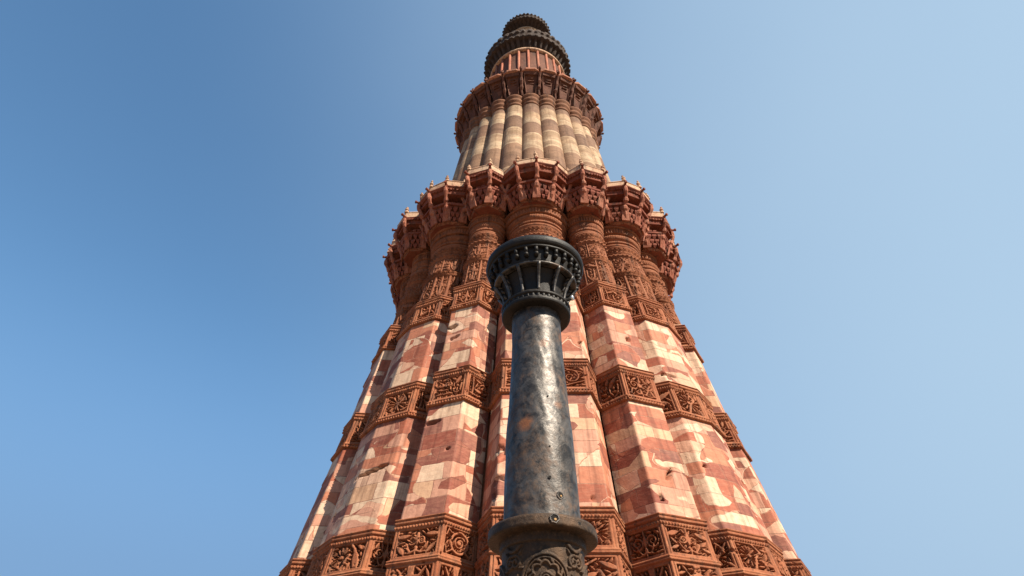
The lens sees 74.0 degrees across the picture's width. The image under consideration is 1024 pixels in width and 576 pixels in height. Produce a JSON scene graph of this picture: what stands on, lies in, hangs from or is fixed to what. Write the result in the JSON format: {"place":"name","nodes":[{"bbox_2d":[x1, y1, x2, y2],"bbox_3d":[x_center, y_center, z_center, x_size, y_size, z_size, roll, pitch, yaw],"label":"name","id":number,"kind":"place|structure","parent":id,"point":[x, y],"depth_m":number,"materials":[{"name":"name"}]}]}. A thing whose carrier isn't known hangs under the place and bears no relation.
{"place":"outdoors","nodes":[
{"label":"outdoors","id":0,"kind":"place"},
{"bbox_2d":[0,0,1023,575],"label":"sky","id":1,"kind":"structure","parent":0,"point":[201,201],"materials":[{"name":"blue"}]},
{"bbox_2d":[486,235,597,575],"bbox_3d":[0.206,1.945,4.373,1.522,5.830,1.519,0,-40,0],"label":"iron pillar","id":2,"kind":"structure","parent":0,"point":[542,528],"depth_m":4.93,"materials":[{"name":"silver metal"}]},
{"bbox_2d":[279,13,811,575],"bbox_3d":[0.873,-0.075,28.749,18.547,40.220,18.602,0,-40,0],"label":"sandstone tower","id":3,"kind":"structure","parent":0,"point":[667,483],"depth_m":18.96,"materials":[{"name":"stone"}]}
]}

